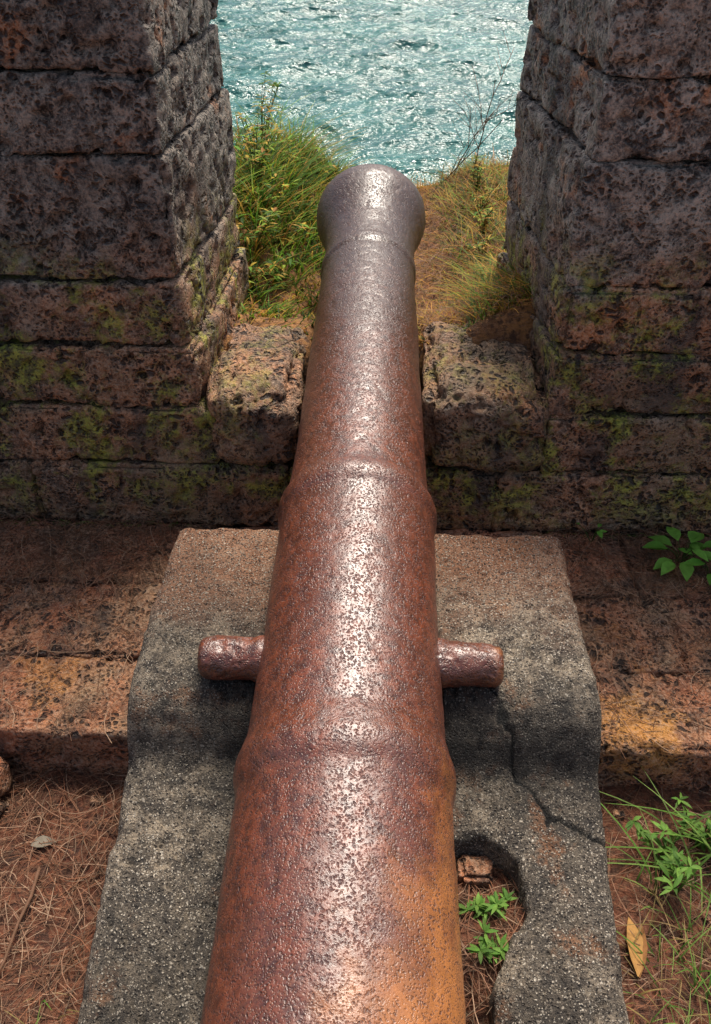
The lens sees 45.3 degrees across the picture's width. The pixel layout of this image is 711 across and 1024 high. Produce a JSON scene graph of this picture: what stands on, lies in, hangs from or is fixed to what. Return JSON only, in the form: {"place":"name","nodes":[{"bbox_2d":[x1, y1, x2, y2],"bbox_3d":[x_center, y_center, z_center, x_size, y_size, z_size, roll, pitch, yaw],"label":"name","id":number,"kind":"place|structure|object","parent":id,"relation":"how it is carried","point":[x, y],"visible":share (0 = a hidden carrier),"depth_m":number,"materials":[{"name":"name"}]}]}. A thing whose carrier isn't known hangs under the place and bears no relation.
{"place":"outdoors","nodes":[
{"label":"outdoors","id":0,"kind":"place"},
{"bbox_2d":[232,95,369,338],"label":"grass","id":1,"kind":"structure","parent":0,"point":[242,188],"depth_m":3.11,"materials":[{"name":"green plant"}]},
{"bbox_2d":[0,156,710,1023],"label":"ground","id":2,"kind":"structure","parent":0,"point":[510,326],"depth_m":1.72,"materials":[{"name":"red soil"}]},
{"bbox_2d":[0,757,17,815],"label":"laterite block","id":3,"kind":"object","parent":2,"relation":"on","point":[7,780],"depth_m":1.82,"materials":[{"name":"brown stone"}]},
{"bbox_2d":[0,867,40,970],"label":"dry stick","id":4,"kind":"object","parent":2,"relation":"on","point":[38,870],"visible":1,"depth_m":1.62,"materials":[{"name":"wood"}]},
{"bbox_2d":[4,993,79,1023],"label":"grass tuft","id":5,"kind":"object","parent":2,"relation":"on","point":[48,1006],"visible":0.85,"depth_m":1.49,"materials":[{"name":"plant"}]},
{"bbox_2d":[31,835,55,846],"bbox_3d":[-0.641,0.681,1.752,0.048,0.014,0.028,1,38,2],"label":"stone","id":6,"kind":"object","parent":2,"relation":"on","point":[41,839],"visible":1,"depth_m":1.75,"materials":[{"name":"grey stone"}]},
{"bbox_2d":[90,794,103,804],"bbox_3d":[-0.560,0.626,1.848,0.028,0.022,0.023,1,38,2],"label":"stone","id":7,"kind":"object","parent":2,"relation":"on","point":[98,800],"visible":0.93,"depth_m":1.84,"materials":[{"name":"brown stone"}]},
{"bbox_2d":[233,104,279,174],"bbox_3d":[-0.373,-1.423,3.341,0.212,0.347,0.208,1,38,2],"label":"leafy weed","id":8,"kind":"object","parent":2,"relation":"on","point":[254,136],"visible":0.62,"depth_m":3.29,"materials":[{"name":"green plant"}]},
{"bbox_2d":[235,207,281,250],"bbox_3d":[-0.332,-0.932,2.843,0.190,0.151,0.152,-12,40,-15],"label":"leafy weed","id":9,"kind":"object","parent":2,"relation":"on","point":[266,223],"visible":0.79,"depth_m":2.83,"materials":[{"name":"green plant"}]},
{"bbox_2d":[233,71,285,147],"bbox_3d":[-0.400,-1.651,3.615,0.224,0.386,0.156,20,42,24],"label":"leafy weed","id":10,"kind":"object","parent":2,"relation":"on","point":[272,101],"visible":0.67,"depth_m":3.58,"materials":[{"name":"green plant"}]},
{"bbox_2d":[235,127,284,186],"bbox_3d":[-0.355,-1.308,3.195,0.169,0.288,0.190,19,42,22],"label":"leafy weed","id":11,"kind":"object","parent":2,"relation":"on","point":[260,160],"visible":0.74,"depth_m":3.16,"materials":[{"name":"green plant"}]},
{"bbox_2d":[238,247,284,284],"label":"leafy weed","id":12,"kind":"object","parent":2,"relation":"on","point":[271,266],"visible":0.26,"depth_m":2.73,"materials":[{"name":"green plant"}]},
{"bbox_2d":[245,169,300,221],"bbox_3d":[-0.300,-1.094,3.035,0.182,0.189,0.218,25,45,29],"label":"leafy weed","id":13,"kind":"object","parent":2,"relation":"on","point":[282,191],"visible":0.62,"depth_m":3.04,"materials":[{"name":"green plant"}]},
{"bbox_2d":[262,251,302,285],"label":"leafy weed","id":14,"kind":"object","parent":2,"relation":"on","point":[274,273],"visible":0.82,"depth_m":2.79,"materials":[{"name":"green plant"}]},
{"bbox_2d":[270,134,297,179],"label":"leafy weed","id":15,"kind":"object","parent":2,"relation":"on","point":[290,141],"visible":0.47,"depth_m":3.43,"materials":[{"name":"green plant"}]},
{"bbox_2d":[258,222,315,249],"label":"leafy weed","id":16,"kind":"object","parent":2,"relation":"on","point":[299,228],"visible":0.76,"depth_m":2.96,"materials":[{"name":"green plant"}]},
{"bbox_2d":[276,139,327,177],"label":"leafy weed","id":17,"kind":"object","parent":2,"relation":"on","point":[319,148],"visible":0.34,"depth_m":3.63,"materials":[{"name":"green plant"}]},
{"bbox_2d":[290,198,317,222],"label":"leafy weed","id":18,"kind":"object","parent":2,"relation":"on","point":[307,209],"visible":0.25,"depth_m":3.28,"materials":[{"name":"green plant"}]},
{"bbox_2d":[313,155,336,184],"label":"leafy weed","id":19,"kind":"object","parent":2,"relation":"on","point":[331,173],"visible":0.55,"depth_m":3.76,"materials":[{"name":"green plant"}]},
{"bbox_2d":[77,528,629,1023],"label":"gun carriage","id":20,"kind":"object","parent":2,"relation":"on","point":[523,742],"visible":0.59,"depth_m":1.60,"materials":[{"name":"concrete"}]},
{"bbox_2d":[197,164,503,1023],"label":"cannon","id":21,"kind":"object","parent":20,"relation":"on","point":[339,896],"visible":1,"depth_m":1.40,"materials":[{"name":"metal"}]},
{"bbox_2d":[0,0,710,542],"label":"parapet wall","id":22,"kind":"structure","parent":2,"relation":"on","point":[130,386],"depth_m":2.06,"materials":[{"name":"stone"}]},
{"bbox_2d":[0,520,710,793],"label":"platform","id":23,"kind":"structure","parent":2,"relation":"on","point":[30,745],"depth_m":1.98,"materials":[{"name":"brown stone"}]},
{"bbox_2d":[6,518,710,540],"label":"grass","id":24,"kind":"structure","parent":23,"relation":"on","point":[69,521],"depth_m":2.33,"materials":[{"name":"green plant"}]},
{"bbox_2d":[576,523,606,541],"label":"seedling","id":25,"kind":"object","parent":23,"relation":"on","point":[600,532],"visible":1,"depth_m":2.28,"materials":[{"name":"green plant"}]},
{"bbox_2d":[642,527,710,581],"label":"broadleaf weed","id":26,"kind":"object","parent":23,"relation":"on","point":[665,565],"visible":0.98,"depth_m":2.21,"materials":[{"name":"green plant"}]},
{"bbox_2d":[677,544,710,584],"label":"broadleaf weed","id":27,"kind":"object","parent":23,"relation":"on","point":[694,561],"visible":0.93,"depth_m":2.18,"materials":[{"name":"green plant"}]},
{"bbox_2d":[0,171,710,1023],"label":"fallen needles","id":28,"kind":"object","parent":2,"relation":"on","point":[148,547],"visible":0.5,"depth_m":1.85,"materials":[{"name":"brown plant"}]},
{"bbox_2d":[386,31,518,196],"bbox_3d":[0.425,-1.663,3.621,0.567,0.706,0.307,-3,38,-4],"label":"dry shrub","id":29,"kind":"object","parent":2,"relation":"on","point":[475,133],"visible":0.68,"depth_m":3.69,"materials":[{"name":"plant"}]},
{"bbox_2d":[457,855,492,886],"bbox_3d":[0.220,0.657,1.563,0.066,0.033,0.054,1,38,2],"label":"stone","id":30,"kind":"object","parent":2,"relation":"on","point":[475,870],"visible":1,"depth_m":1.55,"materials":[{"name":"brown stone"}]},
{"bbox_2d":[466,164,490,193],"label":"leafy weed","id":31,"kind":"object","parent":2,"relation":"on","point":[478,177],"visible":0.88,"depth_m":3.48,"materials":[{"name":"green plant"}]},
{"bbox_2d":[470,152,487,176],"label":"leafy weed","id":32,"kind":"object","parent":2,"relation":"on","point":[479,163],"visible":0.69,"depth_m":3.69,"materials":[{"name":"green plant"}]},
{"bbox_2d":[467,235,494,264],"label":"leafy weed","id":33,"kind":"object","parent":2,"relation":"on","point":[484,246],"visible":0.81,"depth_m":2.91,"materials":[{"name":"green plant"}]},
{"bbox_2d":[467,186,499,214],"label":"leafy weed","id":34,"kind":"object","parent":2,"relation":"on","point":[482,198],"visible":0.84,"depth_m":3.29,"materials":[{"name":"green plant"}]},
{"bbox_2d":[471,203,498,234],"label":"leafy weed","id":35,"kind":"object","parent":2,"relation":"on","point":[486,215],"visible":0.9,"depth_m":3.07,"materials":[{"name":"green plant"}]},
{"bbox_2d":[474,263,495,276],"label":"leafy weed","id":36,"kind":"object","parent":2,"relation":"on","point":[482,270],"visible":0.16,"depth_m":2.70,"materials":[{"name":"green plant"}]},
{"bbox_2d":[466,918,508,964],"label":"leafy weed","id":37,"kind":"object","parent":2,"relation":"on","point":[486,943],"visible":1,"depth_m":1.46,"materials":[{"name":"green plant"}]},
{"bbox_2d":[459,887,517,922],"bbox_3d":[0.231,0.696,1.514,0.123,0.050,0.067,1,38,2],"label":"leafy weed","id":38,"kind":"object","parent":2,"relation":"on","point":[496,904],"visible":1,"depth_m":1.50,"materials":[{"name":"green plant"}]},
{"bbox_2d":[612,810,624,818],"bbox_3d":[0.558,0.642,1.808,0.025,0.016,0.017,1,38,2],"label":"stone","id":39,"kind":"object","parent":2,"relation":"on","point":[618,813],"visible":0.95,"depth_m":1.80,"materials":[{"name":"brown stone"}]},
{"bbox_2d":[627,917,647,977],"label":"dried leaf","id":40,"kind":"object","parent":2,"relation":"on","point":[642,947],"visible":1,"depth_m":1.58,"materials":[{"name":"orange plant"}]},
{"bbox_2d":[599,766,710,944],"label":"grass tuft","id":41,"kind":"object","parent":2,"relation":"on","point":[684,880],"visible":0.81,"depth_m":1.69,"materials":[{"name":"green plant"}]},
{"bbox_2d":[626,990,690,1023],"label":"grass tuft","id":42,"kind":"object","parent":2,"relation":"on","point":[658,1013],"visible":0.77,"depth_m":1.49,"materials":[{"name":"green plant"}]},
{"bbox_2d":[608,843,710,971],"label":"grass tuft","id":43,"kind":"object","parent":2,"relation":"on","point":[661,907],"visible":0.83,"depth_m":1.62,"materials":[{"name":"green plant"}]},
{"bbox_2d":[625,812,703,894],"bbox_3d":[0.636,0.685,1.692,0.177,0.110,0.176,-8,39,-10],"label":"leafy weed","id":44,"kind":"object","parent":2,"relation":"on","point":[677,874],"visible":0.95,"depth_m":1.70,"materials":[{"name":"green plant"}]},
{"bbox_2d":[618,912,710,1023],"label":"grass tuft","id":45,"kind":"object","parent":2,"relation":"on","point":[669,1005],"visible":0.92,"depth_m":1.54,"materials":[{"name":"green plant"}]},
{"bbox_2d":[659,881,710,1023],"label":"grass tuft","id":46,"kind":"object","parent":2,"relation":"on","point":[695,977],"visible":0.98,"depth_m":1.54,"materials":[{"name":"green plant"}]},
{"bbox_2d":[680,932,693,944],"bbox_3d":[0.630,0.812,1.621,0.024,0.019,0.020,1,38,2],"label":"stone","id":47,"kind":"object","parent":2,"relation":"on","point":[690,936],"visible":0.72,"depth_m":1.61,"materials":[{"name":"brown stone"}]},
{"bbox_2d":[672,792,710,852],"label":"leafy weed","id":48,"kind":"object","parent":2,"relation":"on","point":[708,827],"visible":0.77,"depth_m":1.76,"materials":[{"name":"green plant"}]},
{"bbox_2d":[702,910,710,925],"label":"stone","id":49,"kind":"object","parent":2,"relation":"on","point":[708,919],"visible":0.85,"depth_m":1.64,"materials":[{"name":"brown stone"}]},
{"bbox_2d":[705,829,710,858],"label":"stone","id":50,"kind":"object","parent":2,"relation":"on","point":[708,838],"visible":0.33,"depth_m":1.74,"materials":[{"name":"brown stone"}]},
{"bbox_2d":[209,0,532,186],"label":"sea","id":51,"kind":"structure","parent":0,"point":[397,79],"depth_m":38.15,"materials":[{"name":"liquid"}]},
{"bbox_2d":[338,149,534,347],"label":"dry grass","id":52,"kind":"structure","parent":0,"point":[464,293],"depth_m":2.98,"materials":[{"name":"yellow plant"}]}
]}

